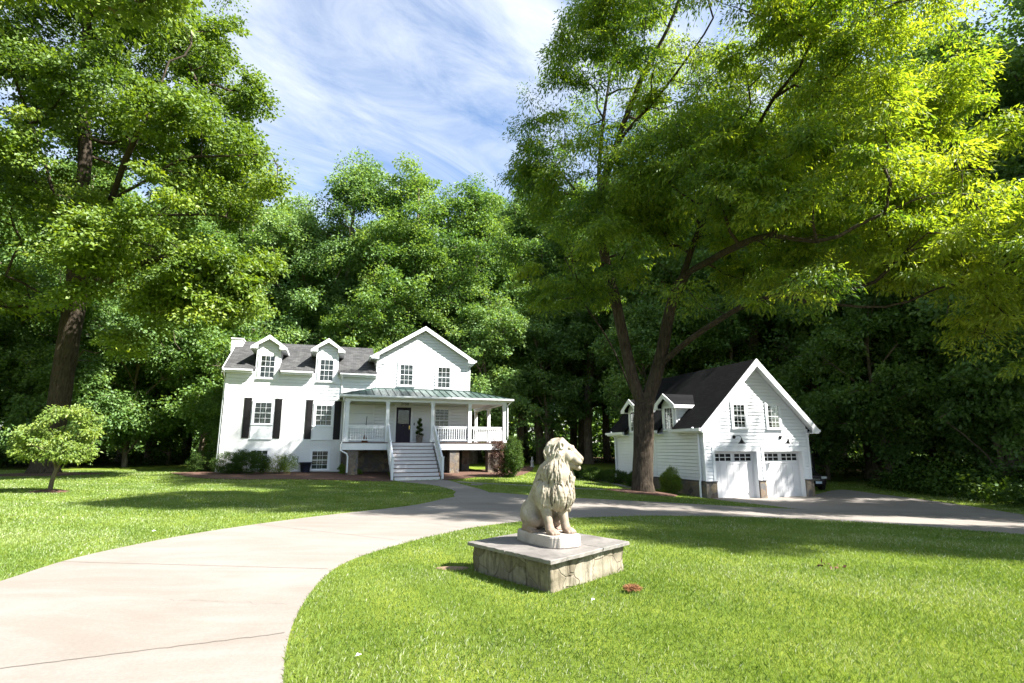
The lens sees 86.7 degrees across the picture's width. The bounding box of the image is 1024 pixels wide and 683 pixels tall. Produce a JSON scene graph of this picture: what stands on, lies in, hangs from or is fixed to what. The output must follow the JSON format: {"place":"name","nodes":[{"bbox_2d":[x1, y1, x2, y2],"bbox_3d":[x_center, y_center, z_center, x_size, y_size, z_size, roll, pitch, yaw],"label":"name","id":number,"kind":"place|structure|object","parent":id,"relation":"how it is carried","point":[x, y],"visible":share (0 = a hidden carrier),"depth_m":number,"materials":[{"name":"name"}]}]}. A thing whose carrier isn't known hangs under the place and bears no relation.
{"place":"outdoors","nodes":[
{"label":"outdoors","id":0,"kind":"place"},
{"bbox_2d":[0,492,1023,682],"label":"driveway","id":1,"kind":"structure","parent":0,"point":[218,606],"depth_m":5.86,"materials":[{"name":"concrete"}]},
{"bbox_2d":[0,456,1023,682],"bbox_3d":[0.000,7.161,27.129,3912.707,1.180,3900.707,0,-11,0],"label":"ground","id":2,"kind":"structure","parent":0,"point":[609,465],"depth_m":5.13,"materials":[{"name":"green plant"}]},
{"bbox_2d":[0,301,38,422],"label":"forest tree","id":3,"kind":"object","parent":2,"relation":"on","point":[4,354],"visible":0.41,"depth_m":39.95,"materials":[{"name":"green plant"}]},
{"bbox_2d":[0,117,61,378],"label":"forest tree","id":4,"kind":"object","parent":2,"relation":"on","point":[3,260],"visible":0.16,"depth_m":44.13,"materials":[{"name":"green plant"}]},
{"bbox_2d":[27,489,67,492],"bbox_3d":[-15.959,5.175,18.792,1.240,0.114,1.014,0,-11,0],"label":"mulch bed","id":5,"kind":"object","parent":2,"relation":"on","point":[50,490],"visible":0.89,"depth_m":18.51,"materials":[{"name":"brown soil"}]},
{"bbox_2d":[6,403,107,489],"bbox_3d":[-15.987,3.708,18.988,3.442,3.223,2.542,0,-11,0],"label":"young dogwood","id":6,"kind":"object","parent":5,"relation":"on","point":[37,440],"visible":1,"depth_m":18.65,"materials":[{"name":"green plant"}]},
{"bbox_2d":[0,472,104,476],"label":"mulch bed","id":7,"kind":"object","parent":2,"relation":"on","point":[40,474],"visible":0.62,"depth_m":29.00,"materials":[{"name":"brown soil"}]},
{"bbox_2d":[1,154,117,340],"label":"forest tree","id":8,"kind":"object","parent":2,"relation":"on","point":[63,165],"visible":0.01,"depth_m":53.85,"materials":[{"name":"green plant"}]},
{"bbox_2d":[0,257,127,427],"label":"forest tree","id":9,"kind":"object","parent":2,"relation":"on","point":[39,348],"visible":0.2,"depth_m":40.23,"materials":[{"name":"green plant"}]},
{"bbox_2d":[2,343,129,464],"bbox_3d":[-31.526,4.338,38.194,6.412,9.861,6.853,1,-11,-8],"label":"forest tree","id":10,"kind":"object","parent":2,"relation":"on","point":[87,377],"visible":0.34,"depth_m":37.44,"materials":[{"name":"green plant"}]},
{"bbox_2d":[9,301,131,464],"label":"forest tree","id":11,"kind":"object","parent":2,"relation":"on","point":[98,347],"visible":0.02,"depth_m":44.63,"materials":[{"name":"green plant"}]},
{"bbox_2d":[0,145,149,381],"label":"forest tree","id":12,"kind":"object","parent":2,"relation":"on","point":[101,171],"visible":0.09,"depth_m":48.97,"materials":[{"name":"green plant"}]},
{"bbox_2d":[0,0,206,56],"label":"overhanging tree","id":13,"kind":"object","parent":2,"relation":"on","point":[141,10],"visible":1,"depth_m":15.16,"materials":[{"name":"green plant"}]},
{"bbox_2d":[96,186,147,461],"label":"forest tree","id":14,"kind":"object","parent":2,"relation":"on","point":[101,449],"depth_m":56.53,"materials":[{"name":"green plant"}]},
{"bbox_2d":[74,294,209,466],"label":"forest tree","id":15,"kind":"object","parent":2,"relation":"on","point":[126,422],"visible":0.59,"depth_m":40.96,"materials":[{"name":"green plant"}]},
{"bbox_2d":[0,0,298,473],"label":"tulip tree","id":16,"kind":"object","parent":2,"relation":"on","point":[96,242],"visible":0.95,"depth_m":27.87,"materials":[{"name":"green plant"}]},
{"bbox_2d":[117,348,196,463],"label":"forest tree","id":17,"kind":"object","parent":2,"relation":"on","point":[166,447],"visible":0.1,"depth_m":46.65,"materials":[{"name":"green plant"}]},
{"bbox_2d":[94,184,223,463],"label":"forest tree","id":18,"kind":"object","parent":2,"relation":"on","point":[199,228],"visible":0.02,"depth_m":51.39,"materials":[{"name":"green plant"}]},
{"bbox_2d":[180,428,191,460],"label":"forest tree","id":19,"kind":"object","parent":2,"relation":"on","point":[190,438],"depth_m":61.70,"materials":[{"name":"green plant"}]},
{"bbox_2d":[136,180,239,461],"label":"forest tree","id":20,"kind":"object","parent":2,"relation":"on","point":[161,217],"depth_m":58.98,"materials":[{"name":"green plant"}]},
{"bbox_2d":[184,450,214,471],"bbox_3d":[-18.362,7.110,32.107,2.016,1.380,1.641,0,-11,0],"label":"boxwood","id":21,"kind":"object","parent":2,"relation":"on","point":[205,458],"visible":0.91,"depth_m":31.79,"materials":[{"name":"green plant"}]},
{"bbox_2d":[136,285,280,464],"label":"forest tree","id":22,"kind":"object","parent":2,"relation":"on","point":[179,354],"visible":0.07,"depth_m":42.31,"materials":[{"name":"green plant"}]},
{"bbox_2d":[197,374,225,457],"bbox_3d":[-18.763,5.320,37.165,4.999,7.266,4.677,3,-11,-13],"label":"forest tree","id":23,"kind":"object","parent":2,"relation":"on","point":[213,411],"visible":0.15,"depth_m":35.88,"materials":[{"name":"green plant"}]},
{"bbox_2d":[151,305,276,445],"bbox_3d":[-22.067,3.111,41.037,9.335,13.457,9.426,-9,-14,39],"label":"forest tree","id":24,"kind":"object","parent":2,"relation":"on","point":[215,343],"visible":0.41,"depth_m":39.38,"materials":[{"name":"green plant"}]},
{"bbox_2d":[155,206,277,455],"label":"forest tree","id":25,"kind":"object","parent":2,"relation":"on","point":[242,239],"visible":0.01,"depth_m":56.27,"materials":[{"name":"green plant"}]},
{"bbox_2d":[164,326,268,454],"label":"forest tree","id":26,"kind":"object","parent":2,"relation":"on","point":[206,445],"visible":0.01,"depth_m":46.15,"materials":[{"name":"green plant"}]},
{"bbox_2d":[177,204,282,344],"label":"forest tree","id":27,"kind":"object","parent":2,"relation":"on","point":[229,239],"visible":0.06,"depth_m":53.74,"materials":[{"name":"green plant"}]},
{"bbox_2d":[238,191,323,343],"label":"forest tree","id":28,"kind":"object","parent":2,"relation":"on","point":[270,208],"visible":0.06,"depth_m":56.76,"materials":[{"name":"green plant"}]},
{"bbox_2d":[170,472,392,481],"bbox_3d":[-12.957,7.488,29.928,12.103,0.449,5.977,3,-12,-16],"label":"mulch bed","id":29,"kind":"object","parent":2,"relation":"on","point":[376,476],"visible":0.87,"depth_m":29.71,"materials":[{"name":"brown soil"}]},
{"bbox_2d":[207,449,272,473],"bbox_3d":[-15.297,6.777,30.567,3.561,1.527,1.925,0,-11,0],"label":"boxwood","id":30,"kind":"object","parent":29,"relation":"on","point":[237,464],"visible":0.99,"depth_m":30.18,"materials":[{"name":"green plant"}]},
{"bbox_2d":[263,452,299,473],"bbox_3d":[-13.319,6.975,31.044,2.160,1.420,1.305,0,-11,0],"label":"loose shrub","id":31,"kind":"object","parent":29,"relation":"on","point":[281,465],"visible":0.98,"depth_m":30.95,"materials":[{"name":"green plant"}]},
{"bbox_2d":[299,462,312,471],"bbox_3d":[-12.313,7.490,32.353,0.760,0.585,0.752,4,-12,-18],"label":"trash bin","id":32,"kind":"object","parent":29,"relation":"on","point":[305,466],"visible":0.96,"depth_m":32.11,"materials":[{"name":"blue plastic"}]},
{"bbox_2d":[337,463,344,473],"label":"perennial","id":33,"kind":"object","parent":29,"relation":"on","point":[341,468],"visible":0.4,"depth_m":32.03,"materials":[{"name":"green plant"}]},
{"bbox_2d":[243,193,353,344],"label":"forest tree","id":34,"kind":"object","parent":2,"relation":"on","point":[300,300],"visible":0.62,"depth_m":51.82,"materials":[{"name":"green plant"}]},
{"bbox_2d":[286,146,411,344],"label":"forest tree","id":35,"kind":"object","parent":2,"relation":"on","point":[359,188],"visible":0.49,"depth_m":52.90,"materials":[{"name":"green plant"}]},
{"bbox_2d":[318,283,409,353],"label":"forest tree","id":36,"kind":"object","parent":2,"relation":"on","point":[334,324],"visible":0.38,"depth_m":47.47,"materials":[{"name":"green plant"}]},
{"bbox_2d":[215,326,513,480],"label":"white house","id":37,"kind":"structure","parent":2,"relation":"on","point":[319,404],"depth_m":33.75,"materials":[{"name":"paint"}]},
{"bbox_2d":[247,448,269,470],"bbox_3d":[-14.921,6.941,31.968,1.230,1.292,0.075,4,-12,-18],"label":"window","id":38,"kind":"structure","parent":37,"relation":"in","point":[267,450],"depth_m":32.11,"materials":[{"name":"white paint"}]},
{"bbox_2d":[250,400,274,424],"bbox_3d":[-14.917,4.263,32.495,1.240,1.472,0.075,4,-12,-18],"label":"window","id":39,"kind":"structure","parent":37,"relation":"in","point":[262,410],"depth_m":32.51,"materials":[{"name":"white paint"}]},
{"bbox_2d":[256,353,277,379],"bbox_3d":[-14.867,1.503,33.015,1.140,1.576,0.075,4,-12,-18],"label":"window","id":40,"kind":"structure","parent":37,"relation":"in","point":[267,362],"depth_m":33.03,"materials":[{"name":"white paint"}]},
{"bbox_2d":[309,449,329,470],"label":"window","id":41,"kind":"structure","parent":37,"relation":"in","point":[320,458],"depth_m":33.05,"materials":[{"name":"white paint"}]},
{"bbox_2d":[312,403,333,426],"bbox_3d":[-11.651,4.545,33.573,1.240,1.452,0.075,4,-12,-18],"label":"window","id":42,"kind":"structure","parent":37,"relation":"in","point":[323,416],"depth_m":33.59,"materials":[{"name":"white paint"}]},
{"bbox_2d":[316,357,335,382],"bbox_3d":[-11.639,1.783,34.080,1.140,1.576,0.075,4,-12,-18],"label":"window","id":43,"kind":"structure","parent":37,"relation":"in","point":[326,371],"depth_m":34.10,"materials":[{"name":"white paint"}]},
{"bbox_2d":[395,407,410,441],"bbox_3d":[-7.018,5.375,35.025,0.940,2.220,0.115,4,-12,-18],"label":"front door","id":44,"kind":"structure","parent":37,"relation":"in","point":[403,415],"depth_m":35.04,"materials":[{"name":"paint"}]},
{"bbox_2d":[397,362,415,386],"bbox_3d":[-6.934,2.163,35.668,1.220,1.610,0.075,4,-12,-18],"label":"window","id":45,"kind":"structure","parent":37,"relation":"in","point":[403,372],"depth_m":35.67,"materials":[{"name":"white paint"}]},
{"bbox_2d":[415,418,423,441],"bbox_3d":[-5.929,5.654,34.804,0.602,1.627,0.594,4,-12,-18],"label":"potted topiary","id":46,"kind":"object","parent":37,"relation":"on","point":[419,437],"visible":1,"depth_m":34.69,"materials":[{"name":"green plant"}]},
{"bbox_2d":[434,407,450,432],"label":"window","id":47,"kind":"structure","parent":37,"relation":"in","point":[443,419],"depth_m":35.93,"materials":[{"name":"white paint"}]},
{"bbox_2d":[435,365,452,389],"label":"window","id":48,"kind":"structure","parent":37,"relation":"in","point":[446,371],"depth_m":36.47,"materials":[{"name":"white paint"}]},
{"bbox_2d":[344,151,461,349],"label":"forest tree","id":49,"kind":"object","parent":2,"relation":"on","point":[414,238],"visible":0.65,"depth_m":51.53,"materials":[{"name":"green plant"}]},
{"bbox_2d":[400,480,498,503],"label":"front walk","id":50,"kind":"structure","parent":2,"relation":"on","point":[464,494],"depth_m":21.20,"materials":[{"name":"concrete"}]},
{"bbox_2d":[436,566,468,569],"bbox_3d":[-0.742,2.844,6.828,0.456,0.023,0.201,0,-11,0],"label":"soil patch","id":51,"kind":"object","parent":2,"relation":"on","point":[454,567],"visible":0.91,"depth_m":6.79,"materials":[{"name":"brown soil"}]},
{"bbox_2d":[393,172,535,463],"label":"forest tree","id":52,"kind":"object","parent":2,"relation":"on","point":[474,230],"visible":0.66,"depth_m":52.51,"materials":[{"name":"green plant"}]},
{"bbox_2d":[0,400,941,456],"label":"woods","id":53,"kind":"object","parent":2,"relation":"on","point":[564,433],"visible":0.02,"depth_m":91.24,"materials":[{"name":"green plant"}]},
{"bbox_2d":[442,191,513,442],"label":"forest tree","id":54,"kind":"object","parent":2,"relation":"on","point":[506,205],"visible":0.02,"depth_m":63.00,"materials":[{"name":"green plant"}]},
{"bbox_2d":[438,466,532,479],"bbox_3d":[-0.235,8.979,37.408,6.686,0.379,16.798,-7,-13,34],"label":"mulch bed","id":55,"kind":"object","parent":2,"relation":"on","point":[473,473],"visible":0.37,"depth_m":32.99,"materials":[{"name":"brown soil"}]},
{"bbox_2d":[487,435,525,476],"bbox_3d":[-0.344,6.748,31.753,2.312,2.627,2.056,0,-11,0],"label":"evergreen shrub","id":56,"kind":"object","parent":55,"relation":"on","point":[501,456],"visible":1,"depth_m":31.38,"materials":[{"name":"green plant"}]},
{"bbox_2d":[442,292,544,450],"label":"forest tree","id":57,"kind":"object","parent":2,"relation":"on","point":[501,317],"visible":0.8,"depth_m":46.74,"materials":[{"name":"green plant"}]},
{"bbox_2d":[0,436,1023,507],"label":"undergrowth","id":58,"kind":"object","parent":2,"relation":"on","point":[962,476],"visible":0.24,"depth_m":28.38,"materials":[{"name":"green plant"}]},
{"bbox_2d":[458,199,584,460],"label":"forest tree","id":59,"kind":"object","parent":2,"relation":"on","point":[520,431],"visible":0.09,"depth_m":54.99,"materials":[{"name":"green plant"}]},
{"bbox_2d":[484,188,584,463],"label":"forest tree","id":60,"kind":"object","parent":2,"relation":"on","point":[549,251],"visible":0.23,"depth_m":54.76,"materials":[{"name":"green plant"}]},
{"bbox_2d":[500,303,595,460],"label":"forest tree","id":61,"kind":"object","parent":2,"relation":"on","point":[545,337],"visible":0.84,"depth_m":50.32,"materials":[{"name":"green plant"}]},
{"bbox_2d":[467,533,629,593],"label":"stone plinth","id":62,"kind":"structure","parent":2,"relation":"on","point":[510,557],"depth_m":6.22,"materials":[{"name":"beige stone"}]},
{"bbox_2d":[517,437,583,548],"bbox_3d":[0.486,1.859,6.837,0.595,1.279,0.922,7,-13,-32],"label":"lion statue","id":63,"kind":"object","parent":62,"relation":"on","point":[547,504],"visible":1,"depth_m":6.63,"materials":[{"name":"beige stone"}]},
{"bbox_2d":[517,215,586,440],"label":"forest tree","id":64,"kind":"object","parent":2,"relation":"on","point":[551,435],"visible":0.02,"depth_m":56.44,"materials":[{"name":"green plant"}]},
{"bbox_2d":[569,400,576,449],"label":"forest tree","id":65,"kind":"object","parent":2,"relation":"on","point":[573,437],"depth_m":66.28,"materials":[{"name":"grey plant"}]},
{"bbox_2d":[573,465,585,477],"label":"mound shrub","id":66,"kind":"object","parent":2,"relation":"on","point":[577,474],"visible":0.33,"depth_m":32.87,"materials":[{"name":"green plant"}]},
{"bbox_2d":[551,263,615,457],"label":"forest tree","id":67,"kind":"object","parent":2,"relation":"on","point":[580,439],"visible":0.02,"depth_m":58.93,"materials":[{"name":"green plant"}]},
{"bbox_2d":[544,177,640,463],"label":"forest tree","id":68,"kind":"object","parent":2,"relation":"on","point":[602,319],"visible":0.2,"depth_m":53.62,"materials":[{"name":"green plant"}]},
{"bbox_2d":[579,466,606,481],"bbox_3d":[4.737,7.703,31.527,1.762,1.023,1.488,0,-11,0],"label":"mound shrub","id":69,"kind":"object","parent":2,"relation":"on","point":[595,473],"visible":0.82,"depth_m":31.31,"materials":[{"name":"green plant"}]},
{"bbox_2d":[566,363,626,461],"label":"forest tree","id":70,"kind":"object","parent":2,"relation":"on","point":[606,439],"visible":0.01,"depth_m":63.54,"materials":[{"name":"green plant"}]},
{"bbox_2d":[597,467,627,483],"bbox_3d":[5.747,7.685,30.973,2.033,1.010,1.431,0,-11,0],"label":"mound shrub","id":71,"kind":"object","parent":2,"relation":"on","point":[619,479],"visible":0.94,"depth_m":30.73,"materials":[{"name":"green plant"}]},
{"bbox_2d":[558,170,682,417],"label":"forest tree","id":72,"kind":"object","parent":2,"relation":"on","point":[596,389],"visible":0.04,"depth_m":52.94,"materials":[{"name":"green plant"}]},
{"bbox_2d":[624,471,631,486],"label":"mound shrub","id":73,"kind":"object","parent":2,"relation":"on","point":[628,478],"visible":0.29,"depth_m":29.10,"materials":[{"name":"green plant"}]},
{"bbox_2d":[621,583,642,590],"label":"dead tuft","id":74,"kind":"object","parent":2,"relation":"on","point":[631,587],"visible":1,"depth_m":5.68,"materials":[{"name":"orange plant"}]},
{"bbox_2d":[605,488,677,496],"bbox_3d":[6.138,7.101,25.482,3.648,0.321,2.800,0,-11,0],"label":"mulch bed","id":75,"kind":"object","parent":2,"relation":"on","point":[655,493],"visible":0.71,"depth_m":24.83,"materials":[{"name":"brown soil"}]},
{"bbox_2d":[658,465,683,493],"bbox_3d":[7.722,6.756,26.385,1.260,1.518,1.316,0,-11,0],"label":"globe shrub","id":76,"kind":"object","parent":75,"relation":"on","point":[667,480],"visible":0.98,"depth_m":26.18,"materials":[{"name":"green plant"}]},
{"bbox_2d":[588,295,699,418],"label":"forest tree","id":77,"kind":"object","parent":2,"relation":"on","point":[641,333],"visible":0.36,"depth_m":42.91,"materials":[{"name":"green plant"}]},
{"bbox_2d":[595,157,744,399],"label":"forest tree","id":78,"kind":"object","parent":2,"relation":"on","point":[658,274],"visible":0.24,"depth_m":44.87,"materials":[{"name":"green plant"}]},
{"bbox_2d":[605,358,820,497],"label":"garage","id":79,"kind":"structure","parent":2,"relation":"on","point":[744,429],"depth_m":26.94,"materials":[{"name":"white paint"}]},
{"bbox_2d":[629,410,633,432],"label":"window","id":80,"kind":"structure","parent":79,"relation":"in","point":[631,412],"depth_m":31.81,"materials":[{"name":"white paint"}]},
{"bbox_2d":[663,405,674,430],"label":"window","id":81,"kind":"structure","parent":79,"relation":"in","point":[668,413],"depth_m":28.33,"materials":[{"name":"white paint"}]},
{"bbox_2d":[715,451,755,497],"bbox_3d":[10.628,6.441,26.060,2.420,2.300,0.083,4,-12,-18],"label":"garage door","id":82,"kind":"structure","parent":79,"relation":"in","point":[734,469],"depth_m":26.07,"materials":[{"name":"white paint"}]},
{"bbox_2d":[730,401,749,429],"bbox_3d":[11.069,3.599,26.415,1.020,1.346,0.075,4,-12,-18],"label":"window","id":83,"kind":"structure","parent":79,"relation":"in","point":[737,421],"depth_m":26.43,"materials":[{"name":"white paint"}]},
{"bbox_2d":[764,402,783,429],"bbox_3d":[13.028,3.721,27.040,1.020,1.346,0.075,4,-12,-18],"label":"window","id":84,"kind":"structure","parent":79,"relation":"in","point":[777,410],"depth_m":27.05,"materials":[{"name":"white paint"}]},
{"bbox_2d":[764,451,801,496],"bbox_3d":[13.329,6.610,26.922,2.380,2.300,0.083,4,-12,-18],"label":"garage door","id":85,"kind":"structure","parent":79,"relation":"in","point":[781,467],"depth_m":26.93,"materials":[{"name":"white paint"}]},
{"bbox_2d":[668,98,810,361],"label":"forest tree","id":86,"kind":"object","parent":2,"relation":"on","point":[697,257],"visible":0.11,"depth_m":43.45,"materials":[{"name":"green plant"}]},
{"bbox_2d":[677,276,806,374],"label":"forest tree","id":87,"kind":"object","parent":2,"relation":"on","point":[719,347],"visible":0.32,"depth_m":40.98,"materials":[{"name":"green plant"}]},
{"bbox_2d":[709,335,795,401],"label":"forest tree","id":88,"kind":"object","parent":2,"relation":"on","point":[736,348],"depth_m":47.12,"materials":[{"name":"green plant"}]},
{"bbox_2d":[489,0,1023,491],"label":"old maple tree","id":89,"kind":"object","parent":2,"relation":"on","point":[643,206],"visible":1,"depth_m":21.26,"materials":[{"name":"green plant"}]},
{"bbox_2d":[733,165,811,371],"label":"forest tree","id":90,"kind":"object","parent":2,"relation":"on","point":[771,338],"visible":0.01,"depth_m":46.52,"materials":[{"name":"green plant"}]},
{"bbox_2d":[760,328,865,479],"bbox_3d":[20.846,4.379,37.484,7.256,10.997,6.789,-5,-12,23],"label":"forest tree","id":91,"kind":"object","parent":2,"relation":"on","point":[793,381],"visible":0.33,"depth_m":36.47,"materials":[{"name":"green plant"}]},
{"bbox_2d":[809,441,818,469],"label":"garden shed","id":92,"kind":"structure","parent":2,"relation":"on","point":[814,454],"depth_m":35.22,"materials":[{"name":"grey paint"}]},
{"bbox_2d":[811,467,826,489],"bbox_3d":[16.671,7.827,31.789,1.780,1.500,4.375,-1,-11,6],"label":"parked car","id":93,"kind":"object","parent":2,"relation":"on","point":[819,481],"visible":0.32,"depth_m":29.68,"materials":[{"name":"paint"}]},
{"bbox_2d":[794,309,881,457],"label":"forest tree","id":94,"kind":"object","parent":2,"relation":"on","point":[864,448],"visible":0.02,"depth_m":42.42,"materials":[{"name":"green plant"}]},
{"bbox_2d":[756,28,953,478],"bbox_3d":[24.905,-6.745,39.846,13.641,33.877,13.632,-3,-11,15],"label":"forest tree","id":95,"kind":"object","parent":2,"relation":"on","point":[870,466],"visible":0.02,"depth_m":37.92,"materials":[{"name":"green plant"}]},
{"bbox_2d":[713,490,1023,519],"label":"garage apron","id":96,"kind":"object","parent":2,"relation":"on","point":[846,500],"visible":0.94,"depth_m":22.80,"materials":[{"name":"concrete"}]},
{"bbox_2d":[796,274,958,478],"bbox_3d":[22.480,2.400,34.260,9.335,13.822,9.426,9,-14,-38],"label":"forest tree","id":97,"kind":"object","parent":2,"relation":"on","point":[865,328],"visible":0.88,"depth_m":32.51,"materials":[{"name":"green plant"}]},
{"bbox_2d":[858,312,978,471],"bbox_3d":[26.280,3.671,34.958,8.052,11.441,7.534,3,-11,-13],"label":"forest tree","id":98,"kind":"object","parent":2,"relation":"on","point":[930,452],"visible":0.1,"depth_m":33.48,"materials":[{"name":"green plant"}]},
{"bbox_2d":[818,0,1023,474],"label":"forest tree","id":99,"kind":"object","parent":2,"relation":"on","point":[1010,169],"visible":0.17,"depth_m":31.10,"materials":[{"name":"green plant"}]},
{"bbox_2d":[850,18,1023,473],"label":"forest tree","id":100,"kind":"object","parent":2,"relation":"on","point":[1001,36],"visible":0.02,"depth_m":36.42,"materials":[{"name":"green plant"}]},
{"bbox_2d":[895,295,1023,483],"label":"forest tree","id":101,"kind":"object","parent":2,"relation":"on","point":[1005,416],"visible":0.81,"depth_m":28.16,"materials":[{"name":"green plant"}]},
{"bbox_2d":[915,24,1023,470],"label":"forest tree","id":102,"kind":"object","parent":2,"relation":"on","point":[1000,93],"depth_m":40.43,"materials":[{"name":"green plant"}]},
{"bbox_2d":[972,0,1023,182],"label":"forest tree","id":103,"kind":"object","parent":2,"relation":"on","point":[1002,83],"visible":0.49,"depth_m":31.96,"materials":[{"name":"green plant"}]},
{"bbox_2d":[979,189,1023,390],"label":"forest tree","id":104,"kind":"object","parent":2,"relation":"on","point":[1015,380],"visible":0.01,"depth_m":28.85,"materials":[{"name":"green plant"}]},
{"bbox_2d":[0,0,1023,440],"label":"sky","id":105,"kind":"structure","parent":0,"point":[435,81],"materials":[{"name":"blue"}]},
{"bbox_2d":[457,481,604,489],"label":"side path","id":106,"kind":"structure","parent":0,"point":[518,485],"depth_m":26.87,"materials":[{"name":"concrete"}]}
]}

